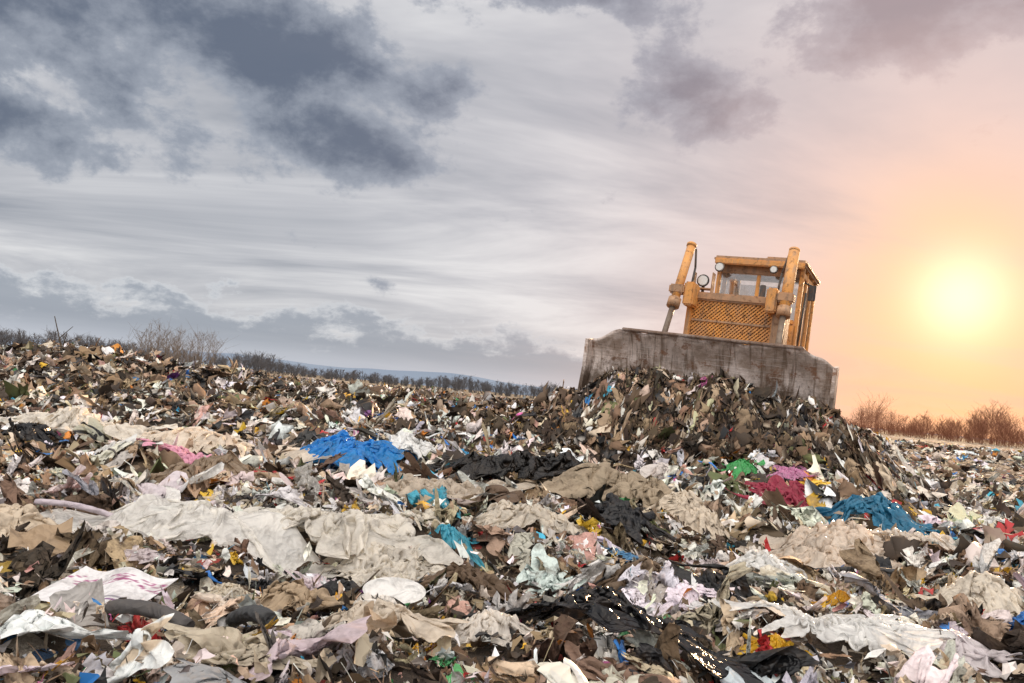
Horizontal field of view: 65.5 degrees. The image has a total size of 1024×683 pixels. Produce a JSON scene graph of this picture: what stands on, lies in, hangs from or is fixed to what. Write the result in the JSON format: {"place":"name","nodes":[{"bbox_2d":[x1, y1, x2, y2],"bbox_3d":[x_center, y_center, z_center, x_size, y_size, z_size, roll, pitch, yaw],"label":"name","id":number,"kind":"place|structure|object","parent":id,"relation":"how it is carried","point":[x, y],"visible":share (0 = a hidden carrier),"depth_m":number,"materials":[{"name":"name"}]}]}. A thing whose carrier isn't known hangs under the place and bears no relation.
{"place":"outdoors","nodes":[
{"label":"outdoors","id":0,"kind":"place"},
{"bbox_2d":[0,336,1003,440],"bbox_3d":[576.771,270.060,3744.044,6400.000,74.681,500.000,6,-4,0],"label":"hills","id":1,"kind":"structure","parent":0,"point":[416,375],"depth_m":3650.59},
{"bbox_2d":[0,346,1023,682],"bbox_3d":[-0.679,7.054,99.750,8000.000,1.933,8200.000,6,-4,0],"label":"ground","id":2,"kind":"structure","parent":0,"point":[30,642],"depth_m":5.56,"materials":[{"name":"soil"}]},
{"bbox_2d":[0,422,67,445],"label":"black plastic bag","id":3,"kind":"object","parent":2,"relation":"on","point":[29,432],"visible":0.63,"depth_m":9.37,"materials":[{"name":"plastic"}]},
{"bbox_2d":[0,406,177,439],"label":"plastic tarp","id":4,"kind":"object","parent":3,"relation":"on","point":[66,419],"visible":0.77,"depth_m":10.32,"materials":[{"name":"plastic"}]},
{"bbox_2d":[0,503,120,538],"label":"cream plastic sheet","id":5,"kind":"object","parent":2,"relation":"on","point":[13,515],"visible":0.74,"depth_m":4.74,"materials":[{"name":"plastic"}]},
{"bbox_2d":[32,566,178,603],"bbox_3d":[-1.994,1.203,3.868,0.560,0.136,0.400,4,-4,15],"label":"plastic bag","id":6,"kind":"object","parent":2,"relation":"on","point":[131,583],"visible":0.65,"depth_m":3.94,"materials":[{"name":"plastic"}]},
{"bbox_2d":[91,440,143,458],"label":"white plastic bag","id":7,"kind":"object","parent":2,"relation":"on","point":[106,447],"visible":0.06,"depth_m":9.27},
{"bbox_2d":[136,438,211,463],"bbox_3d":[-3.588,1.272,9.003,1.462,0.274,0.472,6,-4,-6],"label":"pink cloth","id":8,"kind":"object","parent":2,"relation":"on","point":[185,455],"visible":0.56,"depth_m":8.93,"materials":[{"name":"fabric"}]},
{"bbox_2d":[123,320,241,367],"bbox_3d":[-14.526,0.358,35.408,5.403,2.906,9.981,7,-4,-27],"label":"bare bush","id":9,"kind":"object","parent":2,"relation":"on","point":[163,342],"visible":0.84,"depth_m":33.85,"materials":[{"name":"plant"}]},
{"bbox_2d":[150,450,264,482],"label":"brown plastic sheet","id":10,"kind":"object","parent":2,"relation":"on","point":[232,462],"visible":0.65,"depth_m":7.70,"materials":[{"name":"plastic"}]},
{"bbox_2d":[54,316,370,388],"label":"dead branches","id":11,"kind":"object","parent":2,"relation":"on","point":[59,337],"visible":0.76,"depth_m":17.55,"materials":[{"name":"brown wood"}]},
{"bbox_2d":[96,426,331,462],"bbox_3d":[-3.826,1.334,10.393,3.356,0.389,1.915,6,-4,0],"label":"plastic tarp","id":12,"kind":"object","parent":2,"relation":"on","point":[202,437],"visible":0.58,"depth_m":10.05,"materials":[{"name":"plastic"}]},
{"bbox_2d":[194,575,282,617],"bbox_3d":[-1.487,1.385,4.254,0.532,0.187,0.328,5,-4,8],"label":"white plastic film","id":13,"kind":"object","parent":2,"relation":"on","point":[223,589],"visible":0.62,"depth_m":4.26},
{"bbox_2d":[0,328,557,398],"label":"distant treeline","id":14,"kind":"object","parent":2,"relation":"on","point":[257,363],"visible":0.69,"depth_m":233.42,"materials":[{"name":"plant"}]},
{"bbox_2d":[237,578,354,614],"bbox_3d":[-1.098,1.301,3.955,0.717,0.250,0.483,6,-4,0],"label":"brown cloth","id":15,"kind":"object","parent":2,"relation":"on","point":[286,595],"visible":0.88,"depth_m":3.89,"materials":[{"name":"fabric"}]},
{"bbox_2d":[234,505,463,565],"bbox_3d":[-1.271,1.349,5.789,1.911,0.306,1.197,6,-4,0],"label":"plastic sheet","id":16,"kind":"object","parent":2,"relation":"on","point":[344,534],"visible":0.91,"depth_m":5.51,"materials":[{"name":"plastic"}]},
{"bbox_2d":[300,429,417,474],"bbox_3d":[-1.985,1.396,10.001,1.595,0.529,1.244,6,-4,0],"label":"blue plastic bag","id":17,"kind":"object","parent":2,"relation":"on","point":[385,452],"visible":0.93,"depth_m":9.90,"materials":[{"name":"plastic"}]},
{"bbox_2d":[319,598,468,642],"bbox_3d":[-0.639,1.202,3.357,0.918,0.259,0.500,6,-4,0],"label":"cream plastic sheet","id":18,"kind":"object","parent":2,"relation":"on","point":[416,625],"visible":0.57,"depth_m":3.28,"materials":[{"name":"plastic"}]},
{"bbox_2d":[363,577,425,603],"bbox_3d":[-0.631,1.339,4.268,0.339,0.110,0.170,6,-4,0],"label":"polystyrene tray","id":19,"kind":"object","parent":2,"relation":"on","point":[403,590],"visible":0.77,"depth_m":4.30,"materials":[{"name":"plastic"}]},
{"bbox_2d":[365,430,442,462],"bbox_3d":[-1.301,1.451,10.520,1.582,0.543,1.098,6,-4,0],"label":"white plastic sack","id":20,"kind":"object","parent":2,"relation":"on","point":[410,442],"visible":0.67,"depth_m":10.30,"materials":[{"name":"plastic"}]},
{"bbox_2d":[368,473,541,501],"bbox_3d":[-0.561,1.425,7.551,2.088,0.247,1.150,6,-4,-11],"label":"cream plastic sheet","id":21,"kind":"object","parent":2,"relation":"on","point":[407,483],"visible":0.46,"depth_m":7.49,"materials":[{"name":"plastic"}]},
{"bbox_2d":[419,562,540,603],"bbox_3d":[-0.180,1.479,4.789,0.965,0.271,0.637,6,-4,0],"label":"brown cloth","id":22,"kind":"object","parent":2,"relation":"on","point":[492,583],"visible":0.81,"depth_m":4.73,"materials":[{"name":"fabric"}]},
{"bbox_2d":[426,608,545,646],"bbox_3d":[-0.085,1.252,3.468,0.537,0.169,0.384,6,-4,0],"label":"white plastic bag","id":23,"kind":"object","parent":2,"relation":"on","point":[491,621],"visible":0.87,"depth_m":3.42,"materials":[{"name":"plastic"}]},
{"bbox_2d":[418,449,582,480],"bbox_3d":[0.161,1.468,9.339,2.768,0.455,1.287,5,-4,8],"label":"black plastic sheet","id":24,"kind":"object","parent":2,"relation":"on","point":[525,464],"visible":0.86,"depth_m":9.10,"materials":[{"name":"plastic"}]},
{"bbox_2d":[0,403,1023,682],"bbox_3d":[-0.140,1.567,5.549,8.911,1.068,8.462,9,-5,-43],"label":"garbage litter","id":25,"kind":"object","parent":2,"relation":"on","point":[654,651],"visible":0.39,"depth_m":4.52,"materials":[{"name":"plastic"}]},
{"bbox_2d":[7,517,72,556],"bbox_3d":[-2.616,1.084,4.423,0.300,0.186,0.200,8,-4,-30],"label":"cardboard piece","id":26,"kind":"object","parent":25,"relation":"on","point":[33,538],"visible":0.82,"depth_m":4.45,"materials":[{"name":"cardboard"}]},
{"bbox_2d":[104,599,194,626],"bbox_3d":[-1.446,1.086,3.177,0.386,0.090,0.076,4,-4,15],"label":"rubber pipe","id":27,"kind":"object","parent":25,"relation":"on","point":[150,609],"visible":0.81,"depth_m":3.16,"materials":[{"name":"rubber"}]},
{"bbox_2d":[40,494,337,580],"bbox_3d":[-2.173,1.301,5.492,2.080,0.399,1.292,6,-4,0],"label":"plastic sheet","id":28,"kind":"object","parent":25,"relation":"on","point":[271,541],"visible":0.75,"depth_m":5.34,"materials":[{"name":"plastic"}]},
{"bbox_2d":[34,499,113,516],"bbox_3d":[-2.974,1.149,5.443,0.528,0.126,0.053,7,-4,-17],"label":"plastic tube","id":29,"kind":"object","parent":28,"relation":"on","point":[81,506],"visible":0.83,"depth_m":5.42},
{"bbox_2d":[225,605,277,626],"bbox_3d":[-1.058,1.125,3.227,0.303,0.135,0.085,2,-5,43],"label":"rubber pipe","id":30,"kind":"object","parent":25,"relation":"on","point":[239,616],"visible":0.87,"depth_m":3.19,"materials":[{"name":"rubber"}]},
{"bbox_2d":[215,570,309,617],"bbox_3d":[-1.364,1.469,4.634,0.666,0.278,0.363,6,-4,-7],"label":"black plastic bag","id":31,"kind":"object","parent":25,"relation":"on","point":[261,584],"visible":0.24,"depth_m":4.57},
{"bbox_2d":[321,541,445,586],"bbox_3d":[-0.766,1.478,5.218,0.826,0.227,1.103,8,-5,-37],"label":"plastic sheet","id":32,"kind":"object","parent":25,"relation":"on","point":[387,560],"visible":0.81,"depth_m":5.23,"materials":[{"name":"plastic"}]},
{"bbox_2d":[428,524,485,568],"bbox_3d":[-0.410,1.443,5.726,0.487,0.259,0.445,6,-4,0],"label":"cyan plastic bag","id":33,"kind":"object","parent":25,"relation":"on","point":[450,535],"visible":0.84,"depth_m":5.65,"materials":[{"name":"plastic"}]},
{"bbox_2d":[811,590,850,605],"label":"yellow plastic bag","id":34,"kind":"object","parent":25,"relation":"on","point":[842,596],"visible":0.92,"depth_m":4.79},
{"bbox_2d":[711,598,973,667],"bbox_3d":[1.705,1.483,4.135,1.313,0.160,0.479,4,-4,18],"label":"white plastic film","id":35,"kind":"object","parent":25,"relation":"on","point":[857,632],"visible":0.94,"depth_m":4.07,"materials":[{"name":"plastic"}]},
{"bbox_2d":[815,566,897,573],"bbox_3d":[2.692,1.773,6.115,0.732,0.120,0.053,4,-4,16],"label":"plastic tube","id":36,"kind":"object","parent":25,"relation":"on","point":[886,570],"visible":0.18,"depth_m":6.11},
{"bbox_2d":[0,337,1023,573],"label":"shredded litter","id":37,"kind":"object","parent":2,"relation":"on","point":[872,444],"visible":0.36,"depth_m":12.74,"materials":[{"name":"plastic"}]},
{"bbox_2d":[724,474,808,506],"bbox_3d":[3.286,1.886,9.717,0.972,0.442,1.350,3,-5,35],"label":"red cloth","id":38,"kind":"object","parent":37,"relation":"on","point":[792,493],"visible":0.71,"depth_m":9.90,"materials":[{"name":"fabric"}]},
{"bbox_2d":[4,340,1023,487],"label":"garbage litter","id":39,"kind":"object","parent":2,"relation":"on","point":[975,454],"visible":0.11,"depth_m":39.68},
{"bbox_2d":[461,499,588,543],"bbox_3d":[0.195,1.433,6.459,1.210,0.259,0.957,6,-4,0],"label":"cream plastic sheet","id":40,"kind":"object","parent":2,"relation":"on","point":[503,514],"visible":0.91,"depth_m":6.32,"materials":[{"name":"plastic"}]},
{"bbox_2d":[461,586,763,682],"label":"black plastic sheet","id":41,"kind":"object","parent":2,"relation":"on","point":[608,609],"visible":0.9,"depth_m":3.60,"materials":[{"name":"plastic"}]},
{"bbox_2d":[556,492,675,544],"bbox_3d":[0.901,1.566,7.062,0.857,0.358,1.136,2,-5,41],"label":"black plastic bag","id":42,"kind":"object","parent":2,"relation":"on","point":[613,510],"visible":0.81,"depth_m":7.09,"materials":[{"name":"plastic"}]},
{"bbox_2d":[600,545,638,561],"bbox_3d":[0.977,1.656,6.012,0.637,0.182,0.253,6,-4,0],"label":"blue plastic film","id":43,"kind":"object","parent":2,"relation":"on","point":[629,556],"visible":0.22,"depth_m":6.01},
{"bbox_2d":[519,462,744,520],"bbox_3d":[1.251,1.651,8.595,2.495,0.639,1.501,4,-4,17],"label":"burlap sack","id":44,"kind":"object","parent":2,"relation":"on","point":[588,480],"visible":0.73,"depth_m":8.42,"materials":[{"name":"fabric"}]},
{"bbox_2d":[589,556,681,592],"bbox_3d":[0.869,1.504,4.979,0.817,0.304,0.586,4,-4,16],"label":"brown cloth","id":45,"kind":"object","parent":2,"relation":"on","point":[647,563],"visible":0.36,"depth_m":4.97,"materials":[{"name":"fabric"}]},
{"bbox_2d":[630,490,757,548],"bbox_3d":[1.792,1.771,8.010,1.424,0.539,0.888,6,-4,0],"label":"burlap sack","id":46,"kind":"object","parent":2,"relation":"on","point":[691,510],"visible":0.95,"depth_m":7.90,"materials":[{"name":"fabric"}]},
{"bbox_2d":[406,362,1012,520],"bbox_3d":[2.388,1.491,13.059,10.254,2.375,2.677,3,-4,29],"label":"pushed garbage heap","id":47,"kind":"object","parent":2,"relation":"on","point":[637,408],"visible":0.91,"depth_m":12.44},
{"bbox_2d":[586,329,832,406],"bbox_3d":[3.384,0.628,14.005,4.240,1.389,0.680,7,-4,28],"label":"blade","id":48,"kind":"object","parent":2,"relation":"on","point":[789,371],"visible":0.45,"depth_m":14.01,"materials":[{"name":"metal"}]},
{"bbox_2d":[577,338,593,389],"bbox_3d":[1.376,0.503,14.804,0.065,1.170,0.400,7,-4,28],"label":"blade end plate","id":49,"kind":"object","parent":48,"relation":"attached to","point":[587,360],"visible":0.75,"depth_m":14.71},
{"bbox_2d":[622,327,804,349],"bbox_3d":[3.469,-0.053,14.004,3.200,0.052,0.220,7,-3,28],"label":"blade top lip","id":50,"kind":"object","parent":48,"relation":"attached to","point":[715,338],"visible":0.95,"depth_m":13.86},
{"bbox_2d":[829,366,838,409],"bbox_3d":[5.135,0.973,12.779,0.066,1.170,0.400,7,-4,28],"label":"blade end plate","id":51,"kind":"object","parent":48,"relation":"attached to","point":[833,389],"visible":0.65,"depth_m":12.67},
{"bbox_2d":[717,458,764,479],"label":"green plastic bag","id":52,"kind":"object","parent":2,"relation":"on","point":[744,466],"visible":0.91,"depth_m":10.96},
{"bbox_2d":[692,549,812,578],"bbox_3d":[1.723,1.640,5.749,1.106,0.344,0.705,4,-4,22],"label":"white plastic bag","id":53,"kind":"object","parent":2,"relation":"on","point":[755,559],"visible":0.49,"depth_m":5.64,"materials":[{"name":"plastic"}]},
{"bbox_2d":[737,633,812,655],"bbox_3d":[1.334,1.536,3.996,0.378,0.119,0.205,4,-4,22],"label":"yellow plastic bag","id":54,"kind":"object","parent":2,"relation":"on","point":[777,640],"visible":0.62,"depth_m":4.01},
{"bbox_2d":[767,464,821,480],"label":"pink plastic bag","id":55,"kind":"object","parent":2,"relation":"on","point":[791,473],"visible":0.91,"depth_m":10.79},
{"bbox_2d":[736,519,935,576],"bbox_3d":[2.854,1.872,7.166,1.583,0.533,1.540,6,-4,0],"label":"cream plastic sheet","id":56,"kind":"object","parent":2,"relation":"on","point":[819,545],"visible":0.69,"depth_m":7.13,"materials":[{"name":"plastic"}]},
{"bbox_2d":[815,492,954,535],"bbox_3d":[4.132,1.950,9.005,1.641,0.516,1.538,6,-4,-7],"label":"teal tarp","id":57,"kind":"object","parent":2,"relation":"on","point":[884,510],"visible":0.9,"depth_m":8.78,"materials":[{"name":"plastic"}]},
{"bbox_2d":[871,527,955,549],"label":"cream plastic sheet","id":58,"kind":"object","parent":2,"relation":"on","point":[945,540],"visible":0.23,"depth_m":7.36,"materials":[{"name":"plastic"}]},
{"bbox_2d":[842,389,1023,448],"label":"distant treeline","id":59,"kind":"object","parent":2,"relation":"on","point":[979,430],"visible":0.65,"depth_m":191.56,"materials":[{"name":"plant"}]},
{"bbox_2d":[895,570,1023,616],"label":"cream plastic bag","id":60,"kind":"object","parent":2,"relation":"on","point":[990,592],"visible":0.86,"depth_m":5.11,"materials":[{"name":"plastic"}]},
{"bbox_2d":[978,515,1011,525],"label":"white plastic sheet","id":61,"kind":"object","parent":2,"relation":"on","point":[989,519],"visible":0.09,"depth_m":9.43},
{"bbox_2d":[0,0,1023,441],"label":"sky","id":62,"kind":"structure","parent":0,"point":[487,189],"materials":[{"name":"grey"}]},
{"bbox_2d":[715,271,721,292],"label":"cab pillar","id":63,"kind":"structure","parent":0,"point":[718,282],"depth_m":17.48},
{"bbox_2d":[721,273,727,293],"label":"cab pillar","id":64,"kind":"structure","parent":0,"point":[724,284],"depth_m":17.96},
{"bbox_2d":[689,300,770,344],"bbox_3d":[4.139,-0.125,15.232,1.520,1.260,0.041,7,-4,28],"label":"grille mesh","id":65,"kind":"object","parent":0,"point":[730,316],"visible":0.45,"depth_m":15.23,"materials":[{"name":"metal"}]},
{"bbox_2d":[683,307,693,333],"bbox_3d":[3.476,-0.186,15.705,0.120,1.550,0.310,7,-4,28],"label":"grille frame side","id":66,"kind":"object","parent":65,"relation":"attached to","point":[688,320],"visible":0.14,"depth_m":15.58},
{"bbox_2d":[682,281,699,307],"bbox_3d":[3.482,-0.902,15.473,0.200,0.460,0.450,7,-4,28],"label":"trunnion bracket","id":67,"kind":"object","parent":65,"relation":"attached to","point":[690,294],"visible":1,"depth_m":15.29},
{"bbox_2d":[669,283,684,294],"bbox_3d":[3.226,-1.013,15.480,0.300,0.180,0.260,7,-4,28],"label":"trunnion yoke","id":68,"kind":"object","parent":67,"relation":"attached to","point":[680,288],"visible":0.77,"depth_m":15.36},
{"bbox_2d":[672,245,694,296],"bbox_3d":[3.357,-1.347,15.619,0.211,1.278,0.636,7,-4,28],"label":"lift cylinder barrel","id":69,"kind":"object","parent":67,"relation":"attached to","point":[685,265],"visible":0.84,"depth_m":15.60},
{"bbox_2d":[666,295,680,309],"bbox_3d":[3.124,-0.753,15.372,0.255,0.269,0.296,7,-4,28],"label":"lift cylinder gland","id":70,"kind":"object","parent":69,"relation":"attached to","point":[674,300],"visible":0.97,"depth_m":15.28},
{"bbox_2d":[662,305,674,331],"bbox_3d":[2.921,-0.235,15.157,0.144,1.049,0.498,7,-4,28],"label":"lift cylinder rod","id":71,"kind":"object","parent":70,"relation":"attached to","point":[669,316],"visible":0.45,"depth_m":15.19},
{"bbox_2d":[686,241,696,248],"bbox_3d":[3.577,-1.911,15.854,0.201,0.139,0.206,7,-4,28],"label":"lift cylinder cap","id":72,"kind":"object","parent":69,"relation":"attached to","point":[692,243],"visible":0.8,"depth_m":15.78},
{"bbox_2d":[691,267,695,281],"bbox_3d":[3.549,-1.236,15.615,0.043,0.471,0.210,3,-4,32],"label":"hydraulic hose","id":73,"kind":"object","parent":69,"relation":"attached to","point":[693,276],"visible":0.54,"depth_m":15.62,"materials":[{"name":"rubber"}]},
{"bbox_2d":[694,249,696,266],"bbox_3d":[3.641,-1.646,15.776,0.043,0.404,0.160,5,-4,7],"label":"hydraulic hose","id":74,"kind":"object","parent":69,"relation":"attached to","point":[695,264],"visible":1,"depth_m":15.75,"materials":[{"name":"rubber"}]},
{"bbox_2d":[697,274,708,286],"bbox_3d":[3.808,-1.198,15.811,0.252,0.252,0.140,7,-4,28],"label":"lamp housing","id":75,"kind":"object","parent":65,"relation":"on","point":[703,285],"visible":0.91,"depth_m":15.75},
{"bbox_2d":[698,275,707,285],"bbox_3d":[3.772,-1.208,15.742,0.208,0.208,0.024,7,-4,28],"label":"lamp lens","id":76,"kind":"object","parent":75,"relation":"attached to","point":[702,280],"visible":1,"depth_m":15.73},
{"bbox_2d":[710,272,715,292],"bbox_3d":[3.962,-1.124,15.709,0.020,0.450,0.200,7,-4,28],"label":"post","id":77,"kind":"object","parent":65,"relation":"on","point":[712,282],"visible":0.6,"depth_m":15.66,"materials":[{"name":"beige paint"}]},
{"bbox_2d":[691,318,769,327],"bbox_3d":[4.160,-0.356,15.216,1.500,0.041,0.019,7,-3,28],"label":"grille bar","id":78,"kind":"object","parent":65,"relation":"attached to","point":[735,323],"visible":1,"depth_m":15.20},
{"bbox_2d":[697,292,765,305],"bbox_3d":[4.301,-0.801,15.375,1.800,0.160,0.400,7,-4,28],"label":"grille frame top","id":79,"kind":"object","parent":65,"relation":"attached to","point":[734,298],"visible":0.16,"depth_m":15.21,"materials":[{"name":"metal"}]},
{"bbox_2d":[691,301,771,344],"bbox_3d":[4.199,-0.079,15.353,1.520,1.380,0.120,7,-4,28],"label":"radiator core","id":80,"kind":"object","parent":65,"relation":"in","point":[732,321],"visible":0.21,"depth_m":15.31,"materials":[{"name":"metal"}]},
{"bbox_2d":[768,315,772,342],"bbox_3d":[4.894,-0.009,14.941,0.120,1.550,0.310,7,-4,28],"label":"grille frame side","id":81,"kind":"object","parent":65,"relation":"attached to","point":[770,329],"visible":0.03,"depth_m":14.85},
{"bbox_2d":[764,288,779,315],"bbox_3d":[4.836,-0.733,14.744,0.200,0.460,0.450,7,-4,28],"label":"trunnion bracket","id":82,"kind":"object","parent":65,"relation":"attached to","point":[771,303],"visible":0.81,"depth_m":14.55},
{"bbox_2d":[776,292,795,303],"bbox_3d":[5.000,-0.791,14.524,0.300,0.180,0.260,7,-4,28],"label":"trunnion yoke","id":83,"kind":"object","parent":82,"relation":"attached to","point":[790,297],"visible":0.92,"depth_m":14.42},
{"bbox_2d":[779,248,799,306],"bbox_3d":[5.109,-1.128,14.675,0.241,1.290,0.664,7,-4,28],"label":"lift cylinder barrel","id":84,"kind":"object","parent":82,"relation":"attached to","point":[790,271],"visible":0.85,"depth_m":14.65,"materials":[{"name":"metal"}]},
{"bbox_2d":[777,273,782,289],"bbox_3d":[4.982,-1.057,14.843,0.044,0.470,0.214,2,-5,41],"label":"hydraulic hose","id":85,"kind":"object","parent":84,"relation":"attached to","point":[780,280],"visible":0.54,"depth_m":14.85,"materials":[{"name":"rubber"}]},
{"bbox_2d":[776,304,791,319],"bbox_3d":[4.915,-0.529,14.408,0.255,0.269,0.296,7,-4,28],"label":"lift cylinder gland","id":86,"kind":"object","parent":84,"relation":"attached to","point":[783,309],"visible":0.92,"depth_m":14.32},
{"bbox_2d":[775,315,785,343],"bbox_3d":[4.746,-0.006,14.174,0.144,1.049,0.498,7,-4,28],"label":"lift cylinder rod","id":87,"kind":"object","parent":86,"relation":"attached to","point":[780,329],"visible":0.52,"depth_m":14.22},
{"bbox_2d":[781,256,787,272],"bbox_3d":[5.145,-1.458,14.966,0.181,0.398,0.044,7,-4,-24],"label":"hydraulic hose","id":88,"kind":"object","parent":84,"relation":"attached to","point":[784,267],"visible":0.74,"depth_m":14.94,"materials":[{"name":"rubber"}]},
{"bbox_2d":[769,305,789,344],"bbox_3d":[4.971,-0.105,14.829,0.240,1.150,0.500,7,-4,28],"label":"cylinder guard","id":89,"kind":"object","parent":65,"relation":"attached to","point":[774,326],"visible":0.13,"depth_m":14.65,"materials":[{"name":"beige paint"}]},
{"bbox_2d":[722,272,739,286],"bbox_3d":[5.021,-1.478,18.369,0.070,0.120,1.790,7,-4,28],"label":"cab side rail","id":90,"kind":"object","parent":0,"point":[730,278],"visible":0.69,"depth_m":18.44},
{"bbox_2d":[729,274,735,293],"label":"cab pillar","id":91,"kind":"structure","parent":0,"point":[731,289],"depth_m":18.63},
{"bbox_2d":[735,279,740,294],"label":"cab pillar","id":92,"kind":"structure","parent":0,"point":[737,290],"depth_m":19.15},
{"bbox_2d":[791,269,805,345],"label":"cab pillar","id":93,"kind":"structure","parent":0,"point":[799,298],"depth_m":16.65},
{"bbox_2d":[796,273,808,345],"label":"cab pillar","id":94,"kind":"structure","parent":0,"point":[805,288],"depth_m":17.13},
{"bbox_2d":[800,279,812,347],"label":"cab pillar","id":95,"kind":"structure","parent":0,"point":[805,324],"depth_m":17.78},
{"bbox_2d":[804,274,813,287],"bbox_3d":[6.535,-1.288,17.553,0.070,0.120,1.790,7,-4,28],"label":"cab side rail","id":96,"kind":"object","parent":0,"point":[806,279],"visible":0.48,"depth_m":17.13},
{"bbox_2d":[805,284,816,350],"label":"cab pillar","id":97,"kind":"structure","parent":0,"point":[810,318],"depth_m":18.30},
{"bbox_3d":[4.507,-1.600,17.227,0.213,0.213,0.140,7,-4,28],"label":"lamp housing","id":98,"kind":"object","parent":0,"visible":0},
{"bbox_2d":[715,263,723,270],"bbox_3d":[4.472,-1.609,17.159,0.176,0.176,0.024,7,-4,28],"label":"lamp lens","id":99,"kind":"object","parent":98,"relation":"attached to","point":[719,266],"visible":1,"depth_m":17.15,"materials":[{"name":"white"}]},
{"bbox_3d":[5.499,-1.496,16.696,0.174,0.174,0.140,7,-4,28],"label":"lamp housing","id":100,"kind":"object","parent":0,"visible":0},
{"bbox_2d":[770,266,776,272],"bbox_3d":[5.463,-1.505,16.627,0.144,0.144,0.024,7,-4,28],"label":"lamp lens","id":101,"kind":"object","parent":100,"relation":"attached to","point":[773,269],"visible":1,"depth_m":16.62,"materials":[{"name":"white"}]},
{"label":"cab floor","id":102,"kind":"structure","parent":0,"visible":0},
{"bbox_2d":[714,255,820,285],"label":"cab roof","id":103,"kind":"structure","parent":102,"relation":"on","point":[812,275],"depth_m":17.97,"materials":[{"name":"metal"}]},
{"bbox_2d":[715,257,804,268],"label":"roof beam","id":104,"kind":"structure","parent":103,"relation":"attached to","point":[750,262],"depth_m":16.92,"materials":[{"name":"metal"}]},
{"bbox_2d":[722,264,800,277],"bbox_3d":[5.344,-1.527,17.122,1.640,0.220,0.080,7,-4,28],"label":"windshield header","id":105,"kind":"object","parent":103,"relation":"attached to","point":[746,270],"visible":0.6,"depth_m":17.16},
{"bbox_2d":[754,275,760,295],"bbox_3d":[5.238,-0.927,17.085,0.080,1.000,0.051,7,-4,28],"label":"windshield mullion","id":106,"kind":"object","parent":105,"relation":"attached to","point":[758,281],"visible":0.4,"depth_m":17.08},
{"bbox_2d":[768,257,786,258],"bbox_3d":[5.850,-1.731,17.323,0.570,0.120,0.450,7,-4,28],"label":"roof air box","id":107,"kind":"object","parent":103,"relation":"on","point":[777,257],"visible":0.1,"depth_m":17.16,"materials":[{"name":"beige paint"}]},
{"bbox_2d":[796,293,806,345],"bbox_3d":[6.019,-0.325,16.618,0.080,1.401,0.040,7,-4,28],"label":"handrail","id":108,"kind":"object","parent":103,"relation":"attached to","point":[801,319],"visible":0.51,"depth_m":16.61,"materials":[{"name":"metal"}]},
{"bbox_2d":[808,285,816,300],"bbox_3d":[6.158,-0.988,16.340,0.140,0.320,0.040,7,-4,28],"label":"mirror","id":109,"kind":"object","parent":103,"relation":"attached to","point":[812,293],"visible":1,"depth_m":16.32,"materials":[{"name":"metal"}]},
{"bbox_2d":[787,325,794,344],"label":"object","id":110,"kind":"object","parent":102,"relation":"on","point":[791,331],"visible":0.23,"depth_m":16.64,"materials":[{"name":"yellow paint"}]},
{"bbox_3d":[4.914,1.067,16.948,1.520,0.650,3.700,7,-4,28],"label":"belly","id":111,"kind":"object","parent":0,"visible":0},
{"bbox_3d":[4.694,0.055,16.303,1.480,1.310,1.780,7,-4,28],"label":"hood","id":112,"kind":"object","parent":111,"relation":"on","visible":0},
{"bbox_2d":[759,285,765,296],"bbox_3d":[5.082,-0.872,16.215,0.120,0.550,0.120,7,-4,28],"label":"exhaust stack","id":113,"kind":"object","parent":112,"relation":"on","point":[762,292],"visible":0.47,"depth_m":16.17,"materials":[{"name":"metal"}]}
]}

